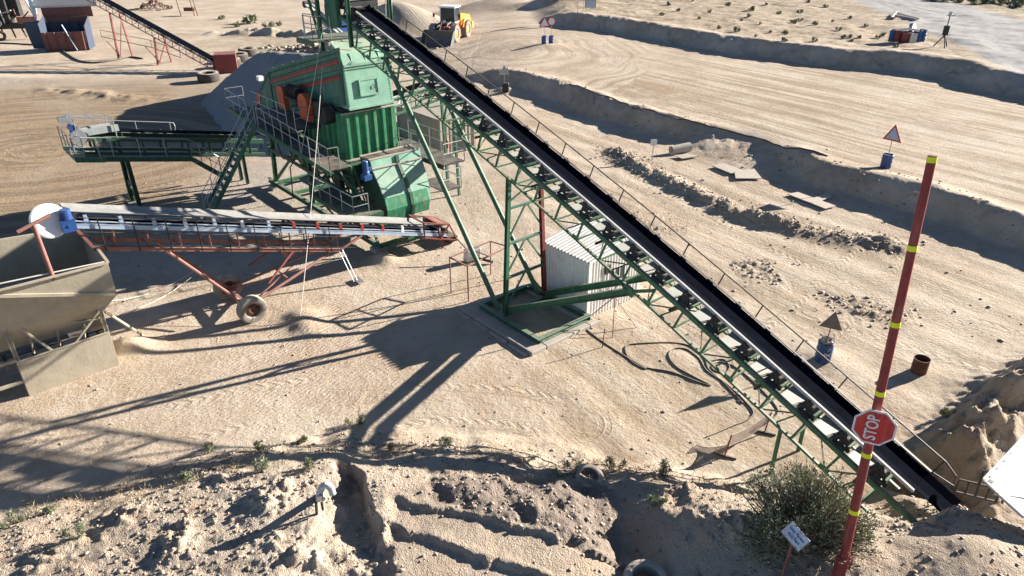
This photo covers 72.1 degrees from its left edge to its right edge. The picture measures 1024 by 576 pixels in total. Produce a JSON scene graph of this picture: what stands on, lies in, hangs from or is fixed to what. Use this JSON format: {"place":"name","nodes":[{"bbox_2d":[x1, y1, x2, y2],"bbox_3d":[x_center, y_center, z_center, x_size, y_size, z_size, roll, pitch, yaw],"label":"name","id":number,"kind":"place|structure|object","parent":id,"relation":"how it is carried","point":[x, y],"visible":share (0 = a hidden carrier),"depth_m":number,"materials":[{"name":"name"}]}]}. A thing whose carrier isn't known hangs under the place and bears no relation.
{"place":"outdoors","nodes":[
{"label":"outdoors","id":0,"kind":"place"},
{"bbox_2d":[176,0,197,15],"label":"pipe scaffold","id":1,"kind":"object","parent":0,"point":[191,8],"visible":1,"depth_m":109.28,"materials":[{"name":"metal"}]},
{"bbox_2d":[0,0,1023,575],"bbox_3d":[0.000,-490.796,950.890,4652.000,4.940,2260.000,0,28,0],"label":"ground","id":2,"kind":"structure","parent":0,"point":[954,106],"depth_m":27.77,"materials":[{"name":"beige sand"}]},
{"bbox_2d":[0,508,26,530],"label":"weed plant","id":3,"kind":"object","parent":2,"relation":"on","point":[19,518],"visible":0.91,"depth_m":17.19,"materials":[{"name":"green plant"}]},
{"bbox_2d":[0,0,38,40],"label":"mobile crusher","id":4,"kind":"object","parent":2,"relation":"on","point":[10,10],"visible":0.98,"depth_m":87.56,"materials":[{"name":"red metal"}]},
{"bbox_2d":[40,504,55,514],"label":"weed plant","id":5,"kind":"object","parent":2,"relation":"on","point":[49,509],"visible":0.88,"depth_m":17.46,"materials":[{"name":"green plant"}]},
{"bbox_2d":[22,0,96,51],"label":"feeder bin","id":6,"kind":"object","parent":2,"relation":"on","point":[65,26],"visible":0.99,"depth_m":81.61,"materials":[{"name":"red metal"}]},
{"bbox_2d":[0,42,142,62],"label":"cable","id":7,"kind":"object","parent":2,"relation":"on","point":[78,59],"visible":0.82,"depth_m":77.02,"materials":[{"name":"black rubber"}]},
{"bbox_2d":[0,214,143,395],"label":"feed hopper","id":8,"kind":"object","parent":2,"relation":"on","point":[58,290],"visible":1,"depth_m":23.18,"materials":[{"name":"metal"}]},
{"bbox_2d":[61,519,87,540],"bbox_3d":[-10.116,5.587,16.245,0.634,0.663,0.352,0,28,0],"label":"weed plant","id":9,"kind":"object","parent":2,"relation":"on","point":[78,526],"visible":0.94,"depth_m":16.21,"materials":[{"name":"green plant"}]},
{"bbox_2d":[87,0,212,69],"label":"red conveyor","id":10,"kind":"object","parent":2,"relation":"on","point":[173,38],"visible":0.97,"depth_m":73.22,"materials":[{"name":"red metal"}]},
{"bbox_2d":[136,0,172,10],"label":"scrap heap","id":11,"kind":"object","parent":2,"relation":"on","point":[149,3],"visible":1,"depth_m":116.64,"materials":[{"name":"metal"}]},
{"bbox_2d":[120,277,190,314],"bbox_3d":[-14.484,0.357,28.785,0.028,0.267,3.593,11,30,20],"label":"cable","id":12,"kind":"object","parent":2,"relation":"on","point":[157,299],"visible":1,"depth_m":28.73,"materials":[{"name":"rubber"}]},
{"bbox_2d":[112,265,201,300],"bbox_3d":[-14.822,-0.105,29.644,0.036,0.391,3.987,19,33,32],"label":"cable","id":13,"kind":"object","parent":2,"relation":"on","point":[164,287],"visible":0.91,"depth_m":29.28,"materials":[{"name":"rubber"}]},
{"bbox_2d":[56,113,269,205],"bbox_3d":[-18.318,-7.500,38.400,10.006,5.205,2.861,-22,35,-35],"label":"discharge conveyor","id":14,"kind":"object","parent":2,"relation":"on","point":[106,131],"visible":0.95,"depth_m":37.01,"materials":[{"name":"green metal"}]},
{"bbox_2d":[177,470,194,481],"bbox_3d":[-8.355,4.911,18.183,0.559,0.567,0.347,16,32,27],"label":"weed plant","id":15,"kind":"object","parent":2,"relation":"on","point":[184,476],"visible":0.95,"depth_m":18.15,"materials":[{"name":"green plant"}]},
{"bbox_2d":[197,70,219,82],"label":"tyre","id":16,"kind":"object","parent":2,"relation":"on","point":[208,76],"visible":1,"depth_m":65.68,"materials":[{"name":"rubber"}]},
{"bbox_2d":[203,440,214,452],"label":"weed plant","id":17,"kind":"object","parent":2,"relation":"on","point":[208,445],"visible":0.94,"depth_m":20.59,"materials":[{"name":"green plant"}]},
{"bbox_2d":[212,51,237,73],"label":"red bin","id":18,"kind":"object","parent":2,"relation":"on","point":[224,62],"visible":0.88,"depth_m":69.27,"materials":[{"name":"metal"}]},
{"bbox_2d":[232,21,239,26],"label":"scrub bush","id":19,"kind":"object","parent":2,"relation":"on","point":[237,24],"visible":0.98,"depth_m":98.40,"materials":[{"name":"green plant"}]},
{"bbox_2d":[236,56,240,66],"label":"tyre","id":20,"kind":"object","parent":2,"relation":"on","point":[238,61],"visible":0.12,"depth_m":72.37,"materials":[{"name":"rubber"}]},
{"bbox_2d":[235,51,248,62],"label":"tyre","id":21,"kind":"object","parent":2,"relation":"on","point":[243,56],"visible":0.38,"depth_m":74.78,"materials":[{"name":"rubber"}]},
{"bbox_2d":[29,203,457,323],"bbox_3d":[-9.169,-2.462,28.121,16.342,6.036,2.880,-22,35,-35],"label":"mobile conveyor","id":22,"kind":"object","parent":2,"relation":"on","point":[64,219],"visible":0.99,"depth_m":26.89,"materials":[{"name":"metal"}]},
{"bbox_2d":[238,46,256,56],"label":"tyre","id":23,"kind":"object","parent":2,"relation":"on","point":[251,51],"visible":0.66,"depth_m":77.83,"materials":[{"name":"rubber"}]},
{"bbox_2d":[241,14,256,23],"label":"scrub bush","id":24,"kind":"object","parent":2,"relation":"on","point":[253,18],"visible":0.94,"depth_m":101.60,"materials":[{"name":"green plant"}]},
{"bbox_2d":[253,441,266,450],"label":"weed plant","id":25,"kind":"object","parent":2,"relation":"on","point":[257,445],"visible":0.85,"depth_m":20.50,"materials":[{"name":"green plant"}]},
{"bbox_2d":[252,455,269,472],"bbox_3d":[-6.472,4.551,18.175,0.470,0.600,0.461,0,28,0],"label":"weed plant","id":26,"kind":"object","parent":2,"relation":"on","point":[263,462],"visible":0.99,"depth_m":18.10,"materials":[{"name":"green plant"}]},
{"bbox_2d":[262,21,274,26],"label":"scrub bush","id":27,"kind":"object","parent":2,"relation":"on","point":[271,24],"visible":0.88,"depth_m":96.98,"materials":[{"name":"green plant"}]},
{"bbox_2d":[295,434,308,443],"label":"weed plant","id":28,"kind":"object","parent":2,"relation":"on","point":[303,439],"visible":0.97,"depth_m":20.94,"materials":[{"name":"green plant"}]},
{"bbox_2d":[201,51,403,155],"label":"gravel stockpile","id":29,"kind":"object","parent":2,"relation":"on","point":[243,75],"visible":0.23,"depth_m":54.73,"materials":[{"name":"gravel"}]},
{"bbox_2d":[302,457,314,470],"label":"weed plant","id":30,"kind":"object","parent":2,"relation":"on","point":[308,463],"visible":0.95,"depth_m":17.95,"materials":[{"name":"green plant"}]},
{"bbox_2d":[314,481,335,514],"bbox_3d":[-4.586,4.894,16.695,0.486,1.127,1.069,-23,35,-36],"label":"water standpipe","id":31,"kind":"object","parent":2,"relation":"on","point":[329,487],"visible":1,"depth_m":16.31,"materials":[{"name":"grey plastic"}]},
{"bbox_2d":[201,0,464,253],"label":"screening plant","id":32,"kind":"object","parent":2,"relation":"on","point":[361,150],"visible":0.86,"depth_m":33.26,"materials":[{"name":"green paint"}]},
{"bbox_2d":[300,65,322,315],"bbox_3d":[-8.345,-4.446,29.383,0.032,7.757,9.052,-1,28,-2],"label":"rope","id":33,"kind":"object","parent":32,"relation":"hanging from","point":[312,192],"visible":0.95,"depth_m":29.44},
{"bbox_2d":[301,28,322,151],"bbox_3d":[-9.027,-8.829,31.729,1.746,5.406,0.024,-15,32,-27],"label":"rope","id":34,"kind":"object","parent":32,"relation":"on","point":[312,88],"visible":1,"depth_m":31.68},
{"bbox_2d":[343,411,365,425],"bbox_3d":[-4.861,4.062,21.805,0.794,0.720,0.402,0,28,0],"label":"weed plant","id":35,"kind":"object","parent":2,"relation":"on","point":[361,418],"visible":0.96,"depth_m":21.77,"materials":[{"name":"green plant"}]},
{"bbox_2d":[311,292,466,318],"bbox_3d":[-4.791,0.679,27.820,6.202,0.188,0.024,-8,29,-15],"label":"cable","id":36,"kind":"object","parent":2,"relation":"on","point":[388,306],"visible":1,"depth_m":27.82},
{"bbox_2d":[387,442,396,450],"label":"weed plant","id":37,"kind":"object","parent":2,"relation":"on","point":[389,446],"visible":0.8,"depth_m":19.98,"materials":[{"name":"green plant"}]},
{"bbox_2d":[11,438,832,521],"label":"dry grass","id":38,"kind":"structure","parent":2,"relation":"on","point":[399,446],"depth_m":18.97,"materials":[{"name":"brown plant"}]},
{"bbox_2d":[396,99,475,153],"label":"site container","id":39,"kind":"object","parent":2,"relation":"on","point":[423,115],"visible":0.38,"depth_m":46.50,"materials":[{"name":"beige metal"}]},
{"bbox_2d":[454,122,465,151],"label":"doorway","id":40,"kind":"structure","parent":39,"relation":"in","point":[460,144],"depth_m":46.40,"materials":[{"name":"black metal"}]},
{"bbox_2d":[437,436,453,446],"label":"weed plant","id":41,"kind":"object","parent":2,"relation":"on","point":[448,439],"visible":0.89,"depth_m":20.11,"materials":[{"name":"green plant"}]},
{"bbox_2d":[421,4,473,46],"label":"wheel loader","id":42,"kind":"object","parent":2,"relation":"on","point":[452,23],"visible":0.98,"depth_m":84.47,"materials":[{"name":"yellow paint"}]},
{"bbox_2d":[441,7,458,21],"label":"cab window","id":43,"kind":"structure","parent":42,"relation":"in","point":[446,13],"depth_m":85.07,"materials":[{"name":"clear glass"}]},
{"bbox_2d":[456,237,492,262],"bbox_3d":[-1.740,-1.665,31.848,1.864,0.930,0.719,6,29,11],"label":"barrow","id":44,"kind":"object","parent":2,"relation":"on","point":[467,256],"visible":0.67,"depth_m":31.80,"materials":[{"name":"metal"}]},
{"bbox_2d":[449,241,503,301],"bbox_3d":[-1.357,-0.772,29.539,1.083,1.784,2.637,21,34,34],"label":"pipe stand","id":45,"kind":"object","parent":2,"relation":"on","point":[467,266],"visible":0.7,"depth_m":28.95,"materials":[{"name":"red paint"}]},
{"bbox_2d":[499,65,508,91],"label":"road sign","id":46,"kind":"object","parent":2,"relation":"on","point":[505,86],"visible":0.92,"depth_m":61.58,"materials":[{"name":"metal"}]},
{"bbox_2d":[0,41,1023,575],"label":"loose stones","id":47,"kind":"object","parent":2,"relation":"on","point":[394,563],"visible":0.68,"depth_m":17.39,"materials":[{"name":"beige stone"}]},
{"bbox_2d":[454,281,599,356],"bbox_3d":[0.551,1.161,27.711,3.750,0.330,4.430,-22,35,-35],"label":"concrete pad","id":48,"kind":"object","parent":2,"relation":"on","point":[523,345],"visible":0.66,"depth_m":26.74,"materials":[{"name":"grey concrete"}]},
{"bbox_2d":[539,16,549,43],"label":"sign drum","id":49,"kind":"object","parent":2,"relation":"on","point":[544,23],"visible":1,"depth_m":76.81,"materials":[{"name":"blue metal"}]},
{"bbox_2d":[548,17,555,43],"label":"sign drum","id":50,"kind":"object","parent":2,"relation":"on","point":[551,21],"visible":0.95,"depth_m":78.73,"materials":[{"name":"blue metal"}]},
{"bbox_2d":[551,457,582,477],"bbox_3d":[1.425,4.642,18.103,0.783,0.760,0.567,-21,35,-34],"label":"weed plant","id":51,"kind":"object","parent":2,"relation":"on","point":[554,470],"visible":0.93,"depth_m":18.12,"materials":[{"name":"green plant"}]},
{"bbox_2d":[573,463,603,487],"bbox_3d":[1.981,4.923,18.291,0.799,0.356,0.798,0,28,0],"label":"tyre","id":52,"kind":"object","parent":2,"relation":"on","point":[596,471],"visible":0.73,"depth_m":18.37,"materials":[{"name":"grey rubber"}]},
{"bbox_2d":[585,0,595,7],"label":"road sign","id":53,"kind":"object","parent":2,"relation":"on","point":[590,3],"visible":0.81,"depth_m":92.87,"materials":[{"name":"metal"}]},
{"bbox_2d":[545,218,640,315],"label":"site shed","id":54,"kind":"structure","parent":2,"relation":"on","point":[570,261],"depth_m":27.57,"materials":[{"name":"white metal"}]},
{"bbox_2d":[613,264,625,278],"bbox_3d":[4.245,-0.572,27.796,0.680,0.710,0.041,-22,35,-35],"label":"window","id":55,"kind":"structure","parent":54,"relation":"in","point":[620,271],"depth_m":27.80,"materials":[{"name":"glass"}]},
{"bbox_2d":[591,286,636,337],"bbox_3d":[3.794,0.551,26.789,1.262,2.003,1.675,-21,34,-34],"label":"red tripod","id":56,"kind":"object","parent":2,"relation":"on","point":[614,311],"visible":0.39,"depth_m":27.00,"materials":[{"name":"paint"}]},
{"bbox_2d":[600,455,628,470],"bbox_3d":[2.775,4.797,19.125,0.747,0.706,0.426,10,30,18],"label":"weed plant","id":57,"kind":"object","parent":2,"relation":"on","point":[610,460],"visible":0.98,"depth_m":19.10,"materials":[{"name":"green plant"}]},
{"bbox_2d":[623,559,667,575],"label":"tyre","id":58,"kind":"object","parent":2,"relation":"on","point":[643,566],"visible":1,"depth_m":15.35,"materials":[{"name":"grey rubber"}]},
{"bbox_2d":[338,3,960,523],"bbox_3d":[1.832,-2.957,24.303,2.800,10.692,27.231,-22,35,-35],"label":"belt conveyor","id":59,"kind":"object","parent":2,"relation":"on","point":[808,397],"visible":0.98,"depth_m":22.48,"materials":[{"name":"green metal"}]},
{"bbox_2d":[650,139,656,159],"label":"road sign","id":60,"kind":"object","parent":2,"relation":"on","point":[653,142],"visible":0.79,"depth_m":44.80,"materials":[{"name":"metal"}]},
{"bbox_2d":[642,494,667,507],"bbox_3d":[3.464,5.134,16.918,0.678,0.491,0.313,0,28,0],"label":"weed plant","id":61,"kind":"object","parent":2,"relation":"on","point":[652,500],"visible":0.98,"depth_m":16.90,"materials":[{"name":"green plant"}]},
{"bbox_2d":[587,329,742,403],"bbox_3d":[5.308,2.365,25.406,6.943,0.086,2.343,18,33,30],"label":"hose","id":62,"kind":"object","parent":2,"relation":"on","point":[636,363],"visible":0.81,"depth_m":25.45,"materials":[{"name":"black rubber"}]},
{"bbox_2d":[657,456,673,477],"bbox_3d":[4.080,4.789,18.819,0.459,0.676,0.649,0,28,0],"label":"weed plant","id":63,"kind":"object","parent":2,"relation":"on","point":[663,467],"visible":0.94,"depth_m":18.63,"materials":[{"name":"green plant"}]},
{"bbox_2d":[669,142,691,154],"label":"steel pipe","id":64,"kind":"object","parent":2,"relation":"on","point":[680,148],"visible":1,"depth_m":46.32,"materials":[{"name":"beige metal"}]},
{"bbox_2d":[673,154,698,158],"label":"board","id":65,"kind":"object","parent":2,"relation":"on","point":[683,156],"visible":1,"depth_m":45.56,"materials":[{"name":"beige wood"}]},
{"bbox_2d":[569,83,827,156],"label":"berm","id":66,"kind":"structure","parent":2,"relation":"on","point":[707,125],"depth_m":48.69,"materials":[{"name":"beige sand"}]},
{"bbox_2d":[646,347,753,436],"bbox_3d":[6.216,3.319,23.626,2.170,0.110,4.680,-9,29,-16],"label":"hose","id":67,"kind":"object","parent":2,"relation":"on","point":[738,394],"visible":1,"depth_m":24.02,"materials":[{"name":"black rubber"}]},
{"bbox_2d":[713,163,741,173],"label":"board","id":68,"kind":"object","parent":2,"relation":"on","point":[727,168],"visible":1,"depth_m":43.33,"materials":[{"name":"beige wood"}]},
{"bbox_2d":[688,412,775,459],"bbox_3d":[6.680,4.437,20.847,2.936,0.885,0.975,-10,30,-18],"label":"net barrier","id":69,"kind":"object","parent":2,"relation":"on","point":[753,430],"visible":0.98,"depth_m":20.83,"materials":[{"name":"brown fabric"}]},
{"bbox_2d":[733,26,740,31],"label":"scrub bush","id":70,"kind":"object","parent":2,"relation":"on","point":[736,27],"visible":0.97,"depth_m":79.64,"materials":[{"name":"green plant"}]},
{"bbox_2d":[711,358,778,425],"bbox_3d":[7.795,3.386,23.511,1.156,0.078,3.727,-5,28,-10],"label":"hose","id":71,"kind":"object","parent":2,"relation":"on","point":[729,364],"visible":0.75,"depth_m":24.39,"materials":[{"name":"black rubber"}]},
{"bbox_2d":[734,169,761,178],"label":"board","id":72,"kind":"object","parent":2,"relation":"on","point":[748,174],"visible":1,"depth_m":42.27,"materials":[{"name":"beige wood"}]},
{"bbox_2d":[780,521,809,575],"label":"safety sign","id":73,"kind":"object","parent":2,"relation":"on","point":[802,542],"visible":1,"depth_m":13.87,"materials":[{"name":"white metal"}]},
{"bbox_2d":[718,456,890,575],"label":"shrub","id":74,"kind":"object","parent":2,"relation":"on","point":[814,517],"visible":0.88,"depth_m":14.49,"materials":[{"name":"green plant"}]},
{"bbox_2d":[787,192,835,208],"bbox_3d":[16.425,-4.818,38.628,0.811,0.059,2.590,-15,31,-25],"label":"board","id":75,"kind":"object","parent":2,"relation":"on","point":[821,203],"visible":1,"depth_m":38.57,"materials":[{"name":"beige wood"}]},
{"bbox_2d":[805,193,830,202],"bbox_3d":[17.015,-4.949,38.850,2.126,0.059,0.484,-19,34,-32],"label":"board","id":76,"kind":"object","parent":2,"relation":"on","point":[822,197],"visible":1,"depth_m":38.75,"materials":[{"name":"beige wood"}]},
{"bbox_2d":[814,312,841,363],"bbox_3d":[10.953,1.696,24.384,0.575,2.072,0.594,-16,32,-27],"label":"sign drum","id":77,"kind":"object","parent":2,"relation":"on","point":[825,346],"visible":0.94,"depth_m":24.36,"materials":[{"name":"blue metal"}]},
{"bbox_2d":[831,155,937,575],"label":"boom gate","id":78,"kind":"structure","parent":2,"relation":"on","point":[872,427],"depth_m":12.37,"materials":[{"name":"red metal"}]},
{"bbox_2d":[880,125,900,168],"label":"sign drum","id":79,"kind":"object","parent":2,"relation":"on","point":[892,134],"visible":1,"depth_m":40.19,"materials":[{"name":"blue plastic"}]},
{"bbox_2d":[895,14,916,19],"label":"pole","id":80,"kind":"object","parent":2,"relation":"on","point":[896,15],"visible":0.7,"depth_m":88.74,"materials":[{"name":"grey metal"}]},
{"bbox_2d":[894,11,918,19],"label":"pole","id":81,"kind":"object","parent":2,"relation":"on","point":[902,14],"visible":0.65,"depth_m":90.07,"materials":[{"name":"white metal"}]},
{"bbox_2d":[888,23,927,42],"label":"drum stack","id":82,"kind":"object","parent":2,"relation":"on","point":[913,34],"visible":1,"depth_m":72.62,"materials":[{"name":"blue metal"}]},
{"bbox_2d":[910,354,930,375],"bbox_3d":[14.019,2.658,24.173,0.530,0.580,0.530,0,28,0],"label":"rusty drum","id":83,"kind":"object","parent":2,"relation":"on","point":[920,364],"visible":1,"depth_m":24.06,"materials":[{"name":"metal"}]},
{"bbox_2d":[926,0,950,2],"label":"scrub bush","id":84,"kind":"object","parent":2,"relation":"on","point":[940,0],"visible":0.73,"depth_m":107.28,"materials":[{"name":"green plant"}]},
{"bbox_2d":[933,11,955,47],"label":"survey mast","id":85,"kind":"object","parent":2,"relation":"on","point":[945,32],"visible":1,"depth_m":69.85,"materials":[{"name":"black metal"}]},
{"bbox_2d":[939,406,955,417],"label":"weed plant","id":86,"kind":"object","parent":2,"relation":"on","point":[944,411],"visible":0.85,"depth_m":21.93,"materials":[{"name":"green plant"}]},
{"bbox_2d":[954,470,1003,503],"bbox_3d":[11.986,4.968,17.880,1.112,0.992,0.060,11,30,20],"label":"guard rail","id":87,"kind":"object","parent":2,"relation":"on","point":[976,491],"visible":0.71,"depth_m":18.01,"materials":[{"name":"black metal"}]},
{"bbox_2d":[968,0,997,3],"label":"scrub bush","id":88,"kind":"object","parent":2,"relation":"on","point":[981,1],"visible":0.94,"depth_m":103.37,"materials":[{"name":"green plant"}]},
{"bbox_2d":[987,0,1006,4],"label":"scrub bush","id":89,"kind":"object","parent":2,"relation":"on","point":[1000,1],"visible":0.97,"depth_m":102.87,"materials":[{"name":"green plant"}]},
{"bbox_2d":[982,435,1023,517],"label":"sign","id":90,"kind":"object","parent":2,"relation":"on","point":[1003,479],"visible":1,"depth_m":15.68,"materials":[{"name":"white metal"}]},
{"bbox_2d":[1003,0,1023,6],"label":"scrub bush","id":91,"kind":"object","parent":2,"relation":"on","point":[1019,3],"visible":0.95,"depth_m":100.52,"materials":[{"name":"green plant"}]}
]}

